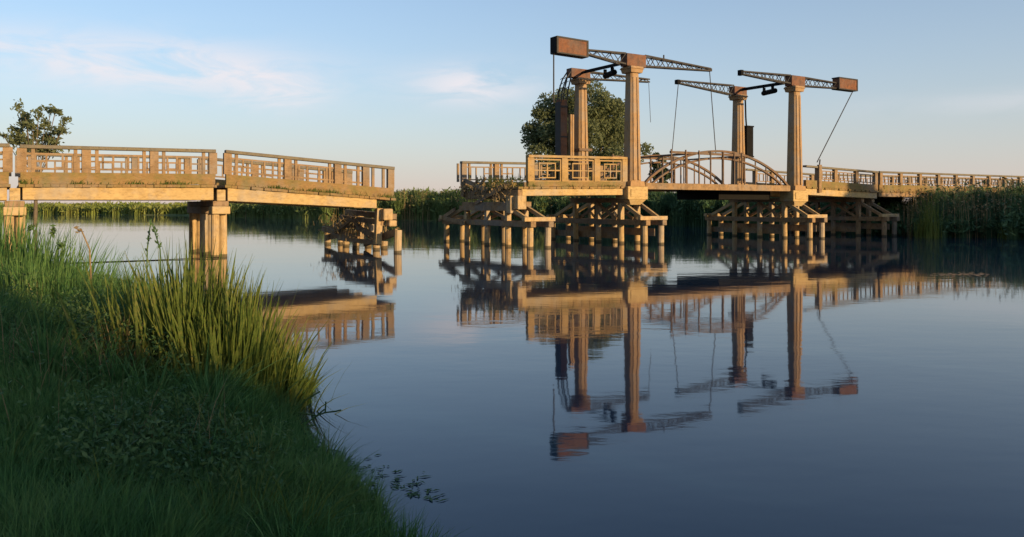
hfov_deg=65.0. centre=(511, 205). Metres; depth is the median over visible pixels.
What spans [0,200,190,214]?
meadow grass
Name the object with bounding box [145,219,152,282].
dry stalk
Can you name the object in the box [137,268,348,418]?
reed clump
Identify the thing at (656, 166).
shrub
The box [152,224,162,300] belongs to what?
dry stalk
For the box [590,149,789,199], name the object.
arched bridge
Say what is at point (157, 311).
reed clump
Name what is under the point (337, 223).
dry weeds
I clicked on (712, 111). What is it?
lift cable
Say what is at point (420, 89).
sky
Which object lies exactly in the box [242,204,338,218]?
reed plumes
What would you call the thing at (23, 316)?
bank grass
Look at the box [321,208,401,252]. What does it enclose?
trestle pier
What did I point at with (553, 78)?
lift cable
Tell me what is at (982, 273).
floating weed
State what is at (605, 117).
broad tree
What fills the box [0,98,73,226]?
sparse tree
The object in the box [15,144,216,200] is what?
bridge span
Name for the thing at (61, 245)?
dry stalk
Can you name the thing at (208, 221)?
bridge pier
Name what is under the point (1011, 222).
reed bed
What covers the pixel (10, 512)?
bank grass
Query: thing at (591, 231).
trestle pier
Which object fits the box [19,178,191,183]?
ledge weeds
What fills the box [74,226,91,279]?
dry stalk
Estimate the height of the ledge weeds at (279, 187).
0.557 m
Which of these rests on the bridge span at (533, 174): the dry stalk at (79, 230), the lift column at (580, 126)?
the lift column at (580, 126)
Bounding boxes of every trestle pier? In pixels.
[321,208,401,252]
[438,196,554,248]
[546,198,667,244]
[704,198,826,238]
[777,198,899,236]
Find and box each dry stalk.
[24,223,34,307]
[46,224,56,289]
[54,241,65,291]
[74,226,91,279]
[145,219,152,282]
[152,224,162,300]
[197,272,205,358]
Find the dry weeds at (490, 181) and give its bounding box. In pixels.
[469,174,525,190]
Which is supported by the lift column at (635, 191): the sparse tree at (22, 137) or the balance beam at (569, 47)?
the balance beam at (569, 47)
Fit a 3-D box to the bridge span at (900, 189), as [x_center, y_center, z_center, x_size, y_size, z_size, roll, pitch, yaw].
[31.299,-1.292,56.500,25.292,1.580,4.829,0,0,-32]
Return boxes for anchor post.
[817,159,821,192]
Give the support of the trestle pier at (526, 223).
in the water
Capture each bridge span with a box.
[0,143,12,200]
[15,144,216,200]
[197,150,395,207]
[457,155,627,208]
[745,165,878,198]
[814,171,1023,197]
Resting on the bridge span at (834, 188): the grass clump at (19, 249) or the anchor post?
the anchor post
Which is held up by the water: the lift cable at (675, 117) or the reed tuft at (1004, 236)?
the reed tuft at (1004, 236)
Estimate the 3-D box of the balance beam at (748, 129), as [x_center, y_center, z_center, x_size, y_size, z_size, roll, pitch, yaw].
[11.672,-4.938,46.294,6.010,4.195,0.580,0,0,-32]
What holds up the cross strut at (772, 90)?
attached to the balance beam at (844, 84)
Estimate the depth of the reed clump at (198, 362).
6.71 m
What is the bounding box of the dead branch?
[280,378,340,427]
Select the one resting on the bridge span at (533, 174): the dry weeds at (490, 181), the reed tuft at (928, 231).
the dry weeds at (490, 181)
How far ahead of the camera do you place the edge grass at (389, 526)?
4.48 m
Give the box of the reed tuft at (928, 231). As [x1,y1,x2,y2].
[910,189,945,238]
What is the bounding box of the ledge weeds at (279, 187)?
[232,182,393,197]
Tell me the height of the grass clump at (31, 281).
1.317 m
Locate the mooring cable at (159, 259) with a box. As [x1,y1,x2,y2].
[82,257,218,262]
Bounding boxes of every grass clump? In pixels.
[0,197,204,285]
[0,248,147,309]
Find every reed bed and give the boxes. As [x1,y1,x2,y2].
[227,188,410,220]
[381,186,553,220]
[526,191,906,226]
[861,175,1023,239]
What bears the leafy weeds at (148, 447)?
on the near bank
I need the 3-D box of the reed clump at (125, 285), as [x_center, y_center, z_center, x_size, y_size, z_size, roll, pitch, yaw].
[-3.973,1.245,9.170,2.873,1.355,2.912,0,0,-34]
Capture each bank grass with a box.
[0,260,311,446]
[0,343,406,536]
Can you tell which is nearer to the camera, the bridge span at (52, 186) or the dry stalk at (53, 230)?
the dry stalk at (53, 230)
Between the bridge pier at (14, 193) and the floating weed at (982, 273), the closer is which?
the floating weed at (982, 273)
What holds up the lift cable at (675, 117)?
hanging from the balance beam at (748, 129)
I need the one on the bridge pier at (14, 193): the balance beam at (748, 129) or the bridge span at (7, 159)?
the bridge span at (7, 159)
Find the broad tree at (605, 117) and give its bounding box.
[519,80,653,180]
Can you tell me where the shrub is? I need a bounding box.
[647,152,670,182]
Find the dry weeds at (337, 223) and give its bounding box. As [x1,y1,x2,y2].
[307,211,398,240]
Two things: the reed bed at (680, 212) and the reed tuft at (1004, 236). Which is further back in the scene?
the reed bed at (680, 212)
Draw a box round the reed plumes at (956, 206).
[897,176,1023,237]
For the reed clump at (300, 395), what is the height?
0.957 m
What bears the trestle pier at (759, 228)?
in the water
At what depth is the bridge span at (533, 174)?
36.29 m
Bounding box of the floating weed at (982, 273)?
[933,272,988,275]
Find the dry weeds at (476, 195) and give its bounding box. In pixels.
[451,180,521,205]
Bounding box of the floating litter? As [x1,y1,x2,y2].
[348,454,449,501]
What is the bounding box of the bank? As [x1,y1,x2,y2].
[1,213,718,226]
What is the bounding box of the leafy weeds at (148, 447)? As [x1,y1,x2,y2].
[0,258,369,515]
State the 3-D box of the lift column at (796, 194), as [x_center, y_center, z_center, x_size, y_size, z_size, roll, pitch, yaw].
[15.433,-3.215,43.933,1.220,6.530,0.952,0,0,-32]
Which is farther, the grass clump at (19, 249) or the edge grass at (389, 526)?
the grass clump at (19, 249)
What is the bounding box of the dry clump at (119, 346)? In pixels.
[9,315,173,373]
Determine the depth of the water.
8.69 m
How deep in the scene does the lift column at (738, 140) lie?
47.09 m
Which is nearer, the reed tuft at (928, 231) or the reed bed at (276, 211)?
the reed tuft at (928, 231)
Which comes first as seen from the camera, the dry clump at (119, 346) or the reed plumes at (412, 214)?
the dry clump at (119, 346)
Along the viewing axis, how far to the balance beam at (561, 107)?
40.52 m
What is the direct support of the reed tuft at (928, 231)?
on the water
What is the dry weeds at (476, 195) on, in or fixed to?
hanging from the bridge span at (533, 174)
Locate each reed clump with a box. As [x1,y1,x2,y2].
[15,232,327,402]
[24,259,300,333]
[105,331,320,422]
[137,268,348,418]
[222,333,361,413]
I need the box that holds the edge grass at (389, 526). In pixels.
[202,356,450,536]
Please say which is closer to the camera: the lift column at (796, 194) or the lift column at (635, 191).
the lift column at (635, 191)
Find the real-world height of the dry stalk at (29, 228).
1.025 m
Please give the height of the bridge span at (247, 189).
2.029 m
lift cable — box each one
[553,54,553,102]
[672,84,678,150]
[709,71,715,152]
[817,91,852,161]
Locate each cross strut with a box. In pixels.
[581,63,620,78]
[739,83,783,95]
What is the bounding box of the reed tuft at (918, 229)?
[912,217,941,237]
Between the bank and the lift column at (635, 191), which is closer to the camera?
the lift column at (635, 191)
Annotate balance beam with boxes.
[550,36,711,71]
[555,68,649,158]
[675,79,753,156]
[738,70,857,91]
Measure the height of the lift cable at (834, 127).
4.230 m
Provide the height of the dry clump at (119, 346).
0.669 m
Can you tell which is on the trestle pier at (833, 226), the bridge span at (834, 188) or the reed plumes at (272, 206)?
the bridge span at (834, 188)
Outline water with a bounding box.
[1,214,1023,536]
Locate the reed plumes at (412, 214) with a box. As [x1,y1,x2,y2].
[394,189,602,223]
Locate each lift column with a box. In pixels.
[570,77,593,195]
[616,65,647,204]
[728,94,747,184]
[780,85,807,205]
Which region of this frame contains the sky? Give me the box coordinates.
[0,0,1023,204]
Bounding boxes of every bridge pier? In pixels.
[3,188,25,248]
[187,190,229,256]
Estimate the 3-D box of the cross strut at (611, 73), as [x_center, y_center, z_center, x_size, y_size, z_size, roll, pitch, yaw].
[4.681,-6.578,39.512,0.644,0.583,3.400,0,0,-32]
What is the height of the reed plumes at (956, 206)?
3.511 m
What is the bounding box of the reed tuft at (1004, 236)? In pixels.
[997,226,1021,238]
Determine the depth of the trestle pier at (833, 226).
48.10 m
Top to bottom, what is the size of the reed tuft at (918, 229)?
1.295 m
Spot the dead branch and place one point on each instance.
(319, 414)
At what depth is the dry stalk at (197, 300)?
7.00 m
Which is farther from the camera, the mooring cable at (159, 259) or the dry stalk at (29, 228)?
the mooring cable at (159, 259)
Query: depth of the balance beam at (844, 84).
44.20 m
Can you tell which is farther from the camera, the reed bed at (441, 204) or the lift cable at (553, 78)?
the reed bed at (441, 204)

